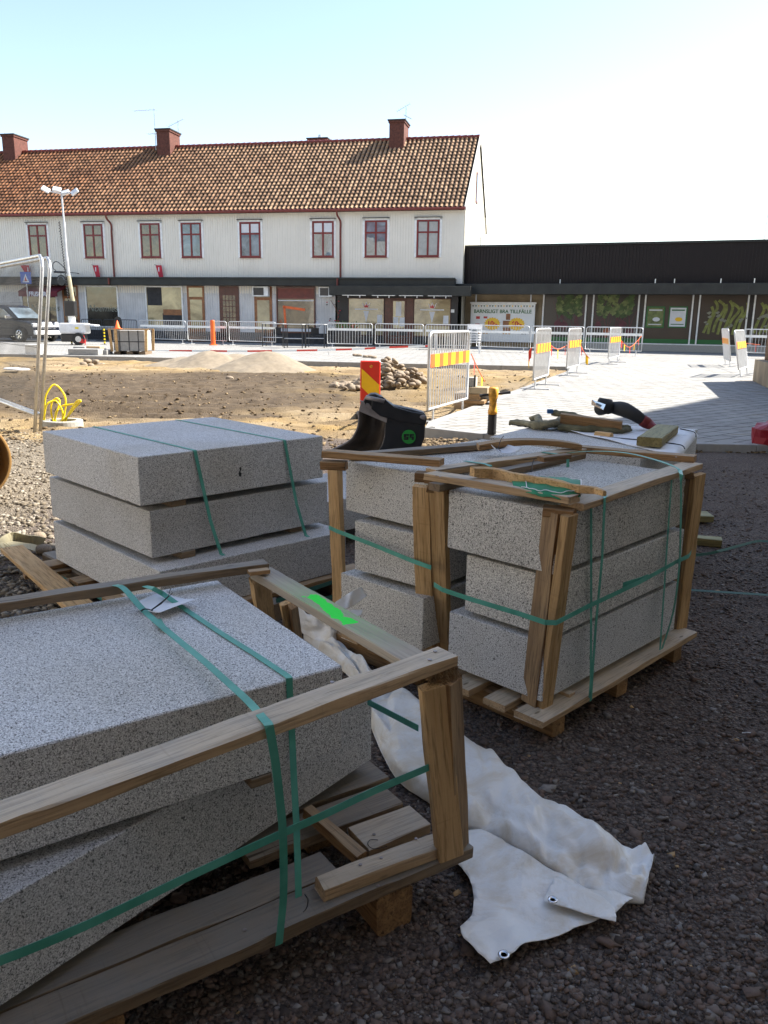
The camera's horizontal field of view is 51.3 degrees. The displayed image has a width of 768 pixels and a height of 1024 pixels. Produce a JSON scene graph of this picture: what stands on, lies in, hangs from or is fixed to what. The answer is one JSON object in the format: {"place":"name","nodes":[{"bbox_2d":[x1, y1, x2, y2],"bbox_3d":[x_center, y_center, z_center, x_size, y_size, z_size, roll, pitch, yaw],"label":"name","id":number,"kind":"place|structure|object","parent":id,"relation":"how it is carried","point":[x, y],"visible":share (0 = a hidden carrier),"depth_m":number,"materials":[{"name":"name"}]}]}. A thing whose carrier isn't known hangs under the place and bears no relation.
{"place":"outdoors","nodes":[
{"label":"outdoors","id":0,"kind":"place"},
{"bbox_2d":[0,432,74,618],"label":"pale gravel","id":1,"kind":"structure","parent":0,"point":[5,591],"depth_m":5.39,"materials":[{"name":"gravel"}]},
{"bbox_2d":[0,357,767,1023],"bbox_3d":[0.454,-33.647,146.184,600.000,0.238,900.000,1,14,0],"label":"ground","id":2,"kind":"structure","parent":0,"point":[304,409],"depth_m":2.85,"materials":[{"name":"soil"}]},
{"bbox_2d":[0,434,11,488],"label":"pipe","id":3,"kind":"object","parent":2,"relation":"on","point":[5,461],"visible":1,"depth_m":5.89,"materials":[{"name":"brown plastic"}]},
{"bbox_2d":[0,254,43,431],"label":"fence panel","id":4,"kind":"object","parent":2,"relation":"on","point":[11,332],"visible":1,"depth_m":9.71,"materials":[{"name":"metal"}]},
{"bbox_2d":[0,532,45,551],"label":"folded sacking","id":5,"kind":"object","parent":2,"relation":"on","point":[30,542],"visible":0.88,"depth_m":4.61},
{"bbox_2d":[0,256,51,430],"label":"fence panel","id":6,"kind":"object","parent":2,"relation":"on","point":[45,334],"visible":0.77,"depth_m":9.89,"materials":[{"name":"metal"}]},
{"bbox_2d":[42,418,83,427],"bbox_3d":[-4.019,-1.102,10.017,0.480,0.100,0.480,1,14,0],"label":"concrete ring","id":7,"kind":"object","parent":2,"relation":"on","point":[71,422],"visible":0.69,"depth_m":9.86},
{"bbox_2d":[0,545,354,620],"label":"wooden pallet","id":8,"kind":"object","parent":2,"relation":"on","point":[49,571],"visible":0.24,"depth_m":3.96,"materials":[{"name":"beige wood"}]},
{"bbox_2d":[53,520,345,596],"bbox_3d":[-0.951,0.170,4.097,1.020,0.205,1.130,-12,18,-42],"label":"granite slab","id":9,"kind":"object","parent":8,"relation":"on","point":[297,556],"depth_m":3.77,"materials":[{"name":"stone"}]},
{"bbox_2d":[49,476,326,557],"bbox_3d":[-0.995,-0.067,4.077,0.985,0.205,1.020,-12,19,-43],"label":"granite slab","id":10,"kind":"object","parent":9,"relation":"on","point":[155,530],"depth_m":3.69,"materials":[{"name":"stone"}]},
{"bbox_2d":[42,417,322,505],"bbox_3d":[-1.002,-0.287,3.982,0.980,0.207,1.001,-12,18,-42],"label":"granite slab","id":11,"kind":"object","parent":10,"relation":"on","point":[138,471],"depth_m":3.67,"materials":[{"name":"grey stone"}]},
{"bbox_2d":[92,426,224,555],"bbox_3d":[-1.134,-0.012,3.858,1.096,0.693,0.108,12,18,39],"label":"plastic strap","id":12,"kind":"object","parent":11,"relation":"attached to","point":[206,502],"visible":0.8,"depth_m":3.53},
{"bbox_2d":[177,419,309,536],"bbox_3d":[-0.787,-0.085,4.182,1.096,0.693,0.108,12,18,39],"label":"plastic strap","id":13,"kind":"object","parent":11,"relation":"attached to","point":[293,488],"visible":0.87,"depth_m":3.86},
{"bbox_2d":[315,471,369,529],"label":"granite slab","id":14,"kind":"object","parent":8,"relation":"on","point":[350,517],"depth_m":4.89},
{"bbox_2d":[0,559,472,1023],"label":"wooden crate frame","id":15,"kind":"object","parent":2,"relation":"on","point":[112,978],"visible":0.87,"depth_m":1.70,"materials":[{"name":"brown wood"}]},
{"bbox_2d":[0,699,371,1005],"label":"granite slab","id":16,"kind":"object","parent":15,"relation":"on","point":[51,889],"depth_m":1.59,"materials":[{"name":"stone"}]},
{"bbox_2d":[0,580,341,860],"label":"granite slab","id":17,"kind":"object","parent":16,"relation":"on","point":[84,687],"depth_m":1.69,"materials":[{"name":"stone"}]},
{"bbox_2d":[140,591,197,612],"bbox_3d":[-0.576,0.238,2.105,0.120,0.014,0.117,8,15,28],"label":"paper tag","id":18,"kind":"object","parent":17,"relation":"on","point":[151,601],"visible":0.84,"depth_m":2.11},
{"bbox_2d":[142,585,301,898],"bbox_3d":[-0.390,0.540,1.950,0.074,0.583,0.756,-10,17,-37],"label":"plastic strap","id":19,"kind":"object","parent":17,"relation":"on","point":[294,784],"visible":0.92,"depth_m":1.73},
{"bbox_2d":[244,772,271,788],"bbox_3d":[-0.277,0.574,1.739,0.050,0.023,0.050,-9,16,-34],"label":"spacer block","id":20,"kind":"object","parent":16,"relation":"on","point":[259,780],"depth_m":1.72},
{"bbox_2d":[112,584,287,946],"bbox_3d":[-0.483,0.524,1.904,0.071,0.541,1.076,-8,16,-33],"label":"plastic strap","id":21,"kind":"object","parent":15,"relation":"attached to","point":[252,705],"visible":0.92,"depth_m":1.55,"materials":[{"name":"plastic"}]},
{"bbox_2d":[0,764,428,965],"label":"plastic strap","id":22,"kind":"object","parent":15,"relation":"attached to","point":[31,948],"visible":0.84,"depth_m":1.42,"materials":[{"name":"plastic"}]},
{"bbox_2d":[367,700,418,730],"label":"plastic strap","id":23,"kind":"object","parent":15,"relation":"attached to","point":[395,716],"visible":0.97,"depth_m":1.94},
{"bbox_2d":[355,361,380,418],"bbox_3d":[-0.192,-1.721,11.235,0.400,0.795,0.350,1,14,2],"label":"marker board","id":24,"kind":"object","parent":2,"relation":"on","point":[370,373],"visible":0.59,"depth_m":11.15,"materials":[{"name":"red plastic"}]},
{"bbox_2d":[333,392,426,450],"bbox_3d":[-0.034,-0.603,5.739,0.722,0.499,0.318,5,14,16],"label":"excavator bucket","id":25,"kind":"object","parent":2,"relation":"on","point":[383,423],"visible":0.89,"depth_m":5.63,"materials":[{"name":"black metal"}]},
{"bbox_2d":[8,479,754,1023],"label":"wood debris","id":26,"kind":"object","parent":2,"relation":"on","point":[456,893],"visible":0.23,"depth_m":1.95,"materials":[{"name":"brown wood"}]},
{"bbox_2d":[0,364,765,452],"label":"soil clods","id":27,"kind":"object","parent":2,"relation":"on","point":[433,442],"visible":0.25,"depth_m":12.02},
{"bbox_2d":[0,354,767,452],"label":"kerb","id":28,"kind":"structure","parent":2,"relation":"on","point":[432,430],"depth_m":13.68,"materials":[{"name":"stone"}]},
{"bbox_2d":[0,338,767,450],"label":"paved square","id":29,"kind":"structure","parent":2,"relation":"on","point":[710,396],"depth_m":17.54,"materials":[{"name":"stone"}]},
{"bbox_2d":[0,305,60,341],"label":"parked car","id":30,"kind":"object","parent":29,"relation":"on","point":[54,333],"visible":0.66,"depth_m":39.01,"materials":[{"name":"paint"}]},
{"bbox_2d":[41,185,99,344],"bbox_3d":[-13.771,-10.748,35.118,1.940,6.683,1.040,0,14,-5],"label":"lighting trailer","id":31,"kind":"object","parent":29,"relation":"on","point":[73,331],"visible":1,"depth_m":35.37,"materials":[{"name":"white paint"}]},
{"bbox_2d":[68,348,105,354],"bbox_3d":[-9.982,-5.397,26.928,0.998,0.200,0.800,1,14,0],"label":"paving slab row","id":32,"kind":"object","parent":29,"relation":"on","point":[85,351],"visible":0.9,"depth_m":26.55,"materials":[{"name":"concrete"}]},
{"bbox_2d":[108,328,154,354],"bbox_3d":[-8.734,-5.928,27.796,1.354,0.860,1.125,0,14,-3],"label":"wrapped pallet","id":33,"kind":"object","parent":29,"relation":"on","point":[130,341],"visible":0.98,"depth_m":27.32,"materials":[{"name":"stone"}]},
{"bbox_2d":[140,320,186,343],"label":"crowd barrier","id":34,"kind":"object","parent":29,"relation":"on","point":[183,326],"visible":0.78,"depth_m":39.45,"materials":[{"name":"metal"}]},
{"bbox_2d":[187,321,226,344],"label":"crowd barrier","id":35,"kind":"object","parent":29,"relation":"on","point":[195,326],"visible":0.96,"depth_m":38.43,"materials":[{"name":"metal"}]},
{"bbox_2d":[145,351,315,372],"bbox_3d":[-4.964,-4.212,22.314,10.360,0.619,6.930,1,14,0],"label":"sand heap","id":36,"kind":"object","parent":29,"relation":"on","point":[267,361],"visible":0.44,"depth_m":21.51,"materials":[{"name":"sand"}]},
{"bbox_2d":[0,118,487,346],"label":"terrace building","id":37,"kind":"structure","parent":29,"relation":"on","point":[373,231],"depth_m":42.07,"materials":[{"name":"white paint"}]},
{"bbox_2d":[24,222,50,258],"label":"window","id":38,"kind":"structure","parent":37,"relation":"in","point":[38,241],"depth_m":43.68,"materials":[{"name":"red paint"}]},
{"bbox_2d":[21,296,59,322],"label":"shop window","id":39,"kind":"structure","parent":37,"relation":"in","point":[53,308],"depth_m":44.49,"materials":[{"name":"glass"}]},
{"bbox_2d":[62,285,79,322],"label":"door","id":40,"kind":"structure","parent":37,"relation":"in","point":[75,288],"depth_m":44.06,"materials":[{"name":"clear glass"}]},
{"bbox_2d":[80,221,106,258],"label":"window","id":41,"kind":"structure","parent":37,"relation":"in","point":[93,232],"depth_m":43.00,"materials":[{"name":"red paint"}]},
{"bbox_2d":[84,286,119,327],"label":"shop window","id":42,"kind":"structure","parent":37,"relation":"in","point":[102,302],"depth_m":43.72,"materials":[{"name":"glass"}]},
{"bbox_2d":[138,220,163,257],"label":"window","id":43,"kind":"structure","parent":37,"relation":"in","point":[150,236],"depth_m":42.31,"materials":[{"name":"red paint"}]},
{"bbox_2d":[145,286,184,328],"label":"shop window","id":44,"kind":"structure","parent":37,"relation":"in","point":[162,302],"depth_m":42.96,"materials":[{"name":"glass"}]},
{"bbox_2d":[177,220,203,257],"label":"window","id":45,"kind":"structure","parent":37,"relation":"in","point":[191,235],"depth_m":41.84,"materials":[{"name":"red paint"}]},
{"bbox_2d":[186,286,205,341],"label":"door","id":46,"kind":"structure","parent":37,"relation":"in","point":[195,294],"depth_m":42.62,"materials":[{"name":"beige glass"}]},
{"bbox_2d":[219,286,239,342],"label":"door","id":47,"kind":"structure","parent":37,"relation":"in","point":[228,295],"depth_m":42.24,"materials":[{"name":"brown wood"}]},
{"bbox_2d":[236,219,262,257],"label":"window","id":48,"kind":"structure","parent":37,"relation":"in","point":[249,231],"depth_m":41.16,"materials":[{"name":"red paint"}]},
{"bbox_2d":[252,286,269,296],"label":"air conditioner","id":49,"kind":"object","parent":37,"relation":"attached to","point":[260,291],"visible":1,"depth_m":41.35,"materials":[{"name":"white paint"}]},
{"bbox_2d":[254,286,272,342],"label":"door","id":50,"kind":"structure","parent":37,"relation":"in","point":[262,305],"depth_m":41.89,"materials":[{"name":"beige glass"}]},
{"bbox_2d":[276,286,315,332],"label":"shop window","id":51,"kind":"structure","parent":37,"relation":"in","point":[294,305],"depth_m":41.45,"materials":[{"name":"brown glass"}]},
{"bbox_2d":[309,218,335,257],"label":"window","id":52,"kind":"structure","parent":37,"relation":"in","point":[322,230],"depth_m":40.36,"materials":[{"name":"red paint"}]},
{"bbox_2d":[348,298,383,335],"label":"cafe window","id":53,"kind":"structure","parent":37,"relation":"in","point":[361,310],"depth_m":40.73,"materials":[{"name":"beige glass"}]},
{"bbox_2d":[362,217,389,257],"bbox_3d":[-0.409,-13.640,39.791,1.370,1.895,0.170,4,14,12],"label":"window","id":54,"kind":"structure","parent":37,"relation":"in","point":[375,239],"depth_m":39.81,"materials":[{"name":"red paint"}]},
{"bbox_2d":[391,300,405,345],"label":"door","id":55,"kind":"structure","parent":37,"relation":"in","point":[398,306],"depth_m":40.37,"materials":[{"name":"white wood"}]},
{"bbox_2d":[414,217,441,257],"bbox_3d":[2.154,-13.476,39.252,1.370,1.895,0.170,4,14,12],"label":"window","id":56,"kind":"structure","parent":37,"relation":"in","point":[427,230],"depth_m":39.27,"materials":[{"name":"red paint"}]},
{"bbox_2d":[413,298,450,336],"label":"cafe window","id":57,"kind":"structure","parent":37,"relation":"in","point":[426,310],"depth_m":40.03,"materials":[{"name":"beige glass"}]},
{"bbox_2d":[228,321,275,344],"bbox_3d":[-6.266,-8.465,37.943,2.822,1.116,0.560,8,15,28],"label":"crowd barrier","id":58,"kind":"object","parent":29,"relation":"on","point":[245,327],"visible":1,"depth_m":37.91,"materials":[{"name":"metal"}]},
{"bbox_2d":[149,345,427,353],"bbox_3d":[-5.746,-5.949,30.004,15.425,0.958,0.604,5,14,17],"label":"barrier tape","id":59,"kind":"object","parent":29,"relation":"on","point":[328,350],"visible":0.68,"depth_m":29.43,"materials":[{"name":"plastic"}]},
{"bbox_2d":[335,320,359,346],"bbox_3d":[-1.756,-8.527,38.235,1.224,1.224,0.300,1,14,0],"label":"planter","id":60,"kind":"object","parent":29,"relation":"on","point":[346,336],"visible":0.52,"depth_m":38.14,"materials":[{"name":"black paint"}]},
{"bbox_2d":[327,323,372,347],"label":"crowd barrier","id":61,"kind":"object","parent":29,"relation":"on","point":[352,329],"visible":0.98,"depth_m":35.92,"materials":[{"name":"metal"}]},
{"bbox_2d":[375,323,423,349],"bbox_3d":[0.675,-7.918,36.058,2.297,1.116,0.560,5,14,17],"label":"crowd barrier","id":62,"kind":"object","parent":29,"relation":"on","point":[412,330],"visible":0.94,"depth_m":36.00,"materials":[{"name":"metal"}]},
{"bbox_2d":[467,324,481,353],"bbox_3d":[3.644,-7.032,32.467,0.610,1.157,0.590,3,14,10],"label":"white chair stack","id":63,"kind":"object","parent":29,"relation":"on","point":[474,326],"visible":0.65,"depth_m":32.54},
{"bbox_2d":[476,325,529,352],"bbox_3d":[5.084,-7.458,34.389,2.555,1.116,0.560,11,17,35],"label":"crowd barrier","id":64,"kind":"object","parent":29,"relation":"on","point":[513,332],"visible":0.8,"depth_m":34.24,"materials":[{"name":"metal"}]},
{"bbox_2d":[520,328,559,389],"bbox_3d":[3.147,-3.071,15.922,0.560,1.156,1.737,6,14,20],"label":"crowd barrier","id":65,"kind":"object","parent":29,"relation":"on","point":[544,346],"visible":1,"depth_m":15.79,"materials":[{"name":"metal"}]},
{"bbox_2d":[530,326,584,350],"bbox_3d":[7.167,-7.145,33.202,2.244,1.116,0.560,7,15,25],"label":"crowd barrier","id":66,"kind":"object","parent":29,"relation":"on","point":[563,333],"visible":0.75,"depth_m":33.12,"materials":[{"name":"metal"}]},
{"bbox_2d":[559,328,587,375],"bbox_3d":[4.729,-4.000,19.924,0.560,1.136,1.737,6,15,22],"label":"crowd barrier","id":67,"kind":"object","parent":29,"relation":"on","point":[573,344],"visible":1,"depth_m":19.82,"materials":[{"name":"metal"}]},
{"bbox_2d":[456,239,767,353],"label":"supermarket building","id":68,"kind":"structure","parent":29,"relation":"on","point":[685,296],"depth_m":37.44,"materials":[{"name":"metal"}]},
{"bbox_2d":[470,294,536,342],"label":"advertising banner","id":69,"kind":"object","parent":68,"relation":"hanging from","point":[503,313],"visible":0.84,"depth_m":40.10,"materials":[{"name":"fabric"}]},
{"bbox_2d":[540,295,765,346],"bbox_3d":[17.203,-8.776,36.100,20.174,2.594,0.108,6,14,20],"label":"window frame","id":70,"kind":"structure","parent":68,"relation":"in","point":[749,345],"depth_m":37.76,"materials":[{"name":"white paint"}]},
{"bbox_2d":[600,327,625,364],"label":"crowd barrier","id":71,"kind":"object","parent":29,"relation":"on","point":[614,339],"visible":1,"depth_m":25.62,"materials":[{"name":"metal"}]},
{"bbox_2d":[585,326,643,355],"bbox_3d":[9.268,-6.912,32.351,2.509,1.116,0.560,13,18,41],"label":"crowd barrier","id":72,"kind":"object","parent":29,"relation":"on","point":[622,334],"visible":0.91,"depth_m":32.22,"materials":[{"name":"metal"}]},
{"bbox_2d":[722,328,736,366],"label":"crowd barrier","id":73,"kind":"object","parent":29,"relation":"on","point":[726,344],"visible":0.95,"depth_m":24.96,"materials":[{"name":"metal"}]},
{"bbox_2d":[734,330,752,376],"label":"crowd barrier","id":74,"kind":"object","parent":29,"relation":"on","point":[741,349],"visible":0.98,"depth_m":20.29,"materials":[{"name":"metal"}]},
{"bbox_2d":[751,421,767,445],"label":"red bag","id":75,"kind":"object","parent":29,"relation":"on","point":[759,433],"visible":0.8,"depth_m":8.70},
{"bbox_2d":[753,334,767,387],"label":"timber ramp wall","id":76,"kind":"structure","parent":29,"relation":"on","point":[760,374],"depth_m":17.70,"materials":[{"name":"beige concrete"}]},
{"bbox_2d":[426,330,469,422],"bbox_3d":[0.927,-1.943,11.315,0.560,1.216,1.832,6,15,22],"label":"crowd barrier","id":77,"kind":"object","parent":2,"relation":"on","point":[441,359],"visible":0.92,"depth_m":11.17,"materials":[{"name":"metal"}]},
{"bbox_2d":[320,438,586,684],"bbox_3d":[0.295,0.124,3.408,1.148,0.872,0.636,-11,18,-39],"label":"wooden crate frame","id":78,"kind":"object","parent":2,"relation":"on","point":[335,469],"visible":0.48,"depth_m":3.13,"materials":[{"name":"beige wood"}]},
{"bbox_2d":[329,525,431,569],"bbox_3d":[-0.033,0.132,3.053,0.556,0.060,0.018,14,19,43],"label":"plastic strap","id":79,"kind":"object","parent":78,"relation":"attached to","point":[386,550],"visible":1,"depth_m":3.02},
{"bbox_2d":[341,569,465,649],"bbox_3d":[0.299,0.309,3.453,0.440,0.205,0.920,13,18,42],"label":"granite slab","id":80,"kind":"object","parent":78,"relation":"on","point":[405,612],"depth_m":3.08,"materials":[{"name":"stone"}]},
{"bbox_2d":[355,516,471,585],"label":"granite slab","id":81,"kind":"object","parent":80,"relation":"on","point":[395,536],"depth_m":3.10,"materials":[{"name":"stone"}]},
{"bbox_2d":[346,439,560,525],"bbox_3d":[0.316,-0.141,3.401,0.440,0.205,0.900,13,18,42],"label":"granite slab","id":82,"kind":"object","parent":81,"relation":"on","point":[381,490],"depth_m":3.13,"materials":[{"name":"stone"}]},
{"bbox_2d":[298,587,654,963],"bbox_3d":[0.184,0.545,2.632,0.593,0.423,1.980,-4,14,-17],"label":"white tarpaulin","id":83,"kind":"object","parent":2,"relation":"on","point":[536,867],"visible":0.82,"depth_m":2.02,"materials":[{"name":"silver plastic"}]},
{"bbox_2d":[454,375,499,409],"bbox_3d":[1.469,-1.896,12.607,0.651,0.540,0.680,4,14,15],"label":"timber stack","id":84,"kind":"object","parent":2,"relation":"on","point":[474,392],"visible":0.62,"depth_m":12.39,"materials":[{"name":"brown wood"}]},
{"bbox_2d":[479,387,510,434],"bbox_3d":[1.266,-1.159,9.182,0.355,0.540,0.115,1,14,0],"label":"pneumatic breaker","id":85,"kind":"object","parent":2,"relation":"on","point":[493,394],"visible":1,"depth_m":9.14,"materials":[{"name":"yellow metal"}]},
{"bbox_2d":[423,445,705,737],"bbox_3d":[0.698,0.224,3.096,0.656,0.836,1.161,13,18,42],"label":"wooden crate frame","id":86,"kind":"object","parent":2,"relation":"on","point":[548,713],"visible":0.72,"depth_m":2.77,"materials":[{"name":"brown wood"}]},
{"bbox_2d":[470,466,605,495],"bbox_3d":[0.500,-0.100,2.575,0.476,0.049,0.090,10,17,35],"label":"split board","id":87,"kind":"object","parent":86,"relation":"on","point":[493,473],"visible":0.93,"depth_m":2.60,"materials":[{"name":"brown wood"}]},
{"bbox_2d":[537,453,571,461],"bbox_3d":[0.648,-0.207,3.040,0.150,0.019,0.038,-8,16,-33],"label":"loose stick","id":88,"kind":"object","parent":86,"relation":"on","point":[555,457],"visible":1,"depth_m":3.02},
{"bbox_2d":[448,581,676,701],"bbox_3d":[0.712,0.419,3.075,0.940,0.205,0.410,-12,19,-43],"label":"granite slab","id":89,"kind":"object","parent":86,"relation":"on","point":[489,649],"depth_m":2.82,"materials":[{"name":"stone"}]},
{"bbox_2d":[465,527,683,631],"bbox_3d":[0.738,0.206,3.000,0.360,0.203,0.920,14,19,43],"label":"granite slab","id":90,"kind":"object","parent":89,"relation":"on","point":[504,584],"depth_m":2.76,"materials":[{"name":"stone"}]},
{"bbox_2d":[448,460,685,573],"bbox_3d":[0.699,-0.013,2.955,0.430,0.205,0.930,13,18,42],"label":"granite slab","id":91,"kind":"object","parent":90,"relation":"on","point":[497,526],"depth_m":2.72,"materials":[{"name":"stone"}]},
{"bbox_2d":[511,476,581,499],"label":"strap","id":92,"kind":"object","parent":91,"relation":"on","point":[546,490],"visible":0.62,"depth_m":2.51,"materials":[{"name":"green plastic"}]},
{"bbox_2d":[434,550,691,624],"bbox_3d":[0.762,0.254,2.735,1.106,0.036,0.426,-5,14,-21],"label":"plastic strap","id":93,"kind":"object","parent":86,"relation":"attached to","point":[629,584],"visible":1,"depth_m":2.59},
{"bbox_2d":[588,508,591,697],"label":"plastic strap","id":94,"kind":"object","parent":86,"relation":"hanging from","point":[590,597],"visible":0.7,"depth_m":2.69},
{"bbox_2d":[590,495,606,700],"bbox_3d":[0.694,0.289,2.681,0.036,0.722,0.126,-3,14,-13],"label":"plastic strap","id":95,"kind":"object","parent":86,"relation":"attached to","point":[599,588],"visible":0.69,"depth_m":2.63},
{"bbox_2d":[570,451,682,648],"bbox_3d":[0.919,0.117,3.204,0.127,0.740,0.586,-12,19,-43],"label":"plastic strap","id":96,"kind":"object","parent":86,"relation":"attached to","point":[681,479],"visible":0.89,"depth_m":3.01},
{"bbox_2d":[659,480,672,649],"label":"plastic strap","id":97,"kind":"object","parent":86,"relation":"attached to","point":[665,564],"visible":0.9,"depth_m":3.07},
{"bbox_2d":[697,535,721,547],"bbox_3d":[1.929,0.173,5.043,0.372,0.052,0.081,5,14,18],"label":"timber offcut","id":98,"kind":"object","parent":2,"relation":"on","point":[710,541],"visible":0.38,"depth_m":4.98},
{"bbox_2d":[691,589,767,595],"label":"plastic strap","id":99,"kind":"object","parent":2,"relation":"on","point":[729,592],"visible":0.86,"depth_m":4.08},
{"bbox_2d":[696,540,767,555],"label":"plastic strap","id":100,"kind":"object","parent":2,"relation":"on","point":[725,549],"visible":0.89,"depth_m":4.90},
{"bbox_2d":[0,466,767,1023],"bbox_3d":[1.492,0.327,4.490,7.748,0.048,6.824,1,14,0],"label":"crushed gravel","id":101,"kind":"structure","parent":0,"point":[256,1014],"depth_m":1.79,"materials":[{"name":"gravel"}]},
{"bbox_2d":[0,0,767,244],"label":"sky","id":102,"kind":"structure","parent":0,"point":[597,121],"materials":[{"name":"white"}]},
{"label":"granite slab","id":103,"kind":"object","parent":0,"visible":0},
{"bbox_2d":[490,423,697,468],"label":"granite slab","id":104,"kind":"object","parent":103,"relation":"on","point":[581,439],"depth_m":4.12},
{"bbox_2d":[509,419,561,429],"bbox_3d":[0.885,-0.501,4.554,0.354,0.059,0.217,4,14,11],"label":"work cloth","id":105,"kind":"object","parent":104,"relation":"on","point":[533,425],"visible":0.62,"depth_m":4.52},
{"bbox_2d":[529,414,559,427],"bbox_3d":[0.958,-0.522,4.569,0.220,0.053,0.306,1,14,0],"label":"work cloth","id":106,"kind":"object","parent":105,"relation":"on","point":[552,423],"visible":0.8,"depth_m":4.46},
{"bbox_2d":[571,426,697,452],"bbox_3d":[1.218,-0.396,4.268,0.772,0.043,1.031,7,15,25],"label":"plastic sheet","id":107,"kind":"object","parent":104,"relation":"on","point":[685,438],"visible":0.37,"depth_m":4.17,"materials":[{"name":"white plastic"}]},
{"bbox_2d":[557,424,631,433],"bbox_3d":[1.161,-0.453,4.394,0.409,0.054,0.140,3,14,8],"label":"work cloth","id":108,"kind":"object","parent":107,"relation":"on","point":[578,428],"visible":0.78,"depth_m":4.37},
{"bbox_2d":[560,413,622,429],"bbox_3d":[1.136,-0.495,4.396,0.342,0.056,0.024,12,32,27],"label":"thin board","id":109,"kind":"object","parent":108,"relation":"on","point":[571,419],"visible":1,"depth_m":4.39,"materials":[{"name":"beige wood"}]},
{"bbox_2d":[591,398,656,428],"bbox_3d":[1.368,-0.580,4.639,0.327,0.161,0.422,1,14,0],"label":"reciprocating saw","id":110,"kind":"object","parent":107,"relation":"on","point":[603,406],"visible":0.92,"depth_m":4.52,"materials":[{"name":"plastic"}]},
{"bbox_2d":[636,424,678,447],"bbox_3d":[1.415,-0.397,4.120,0.118,0.047,0.616,7,15,26],"label":"timber offcut","id":111,"kind":"object","parent":107,"relation":"on","point":[659,435],"visible":1,"depth_m":3.96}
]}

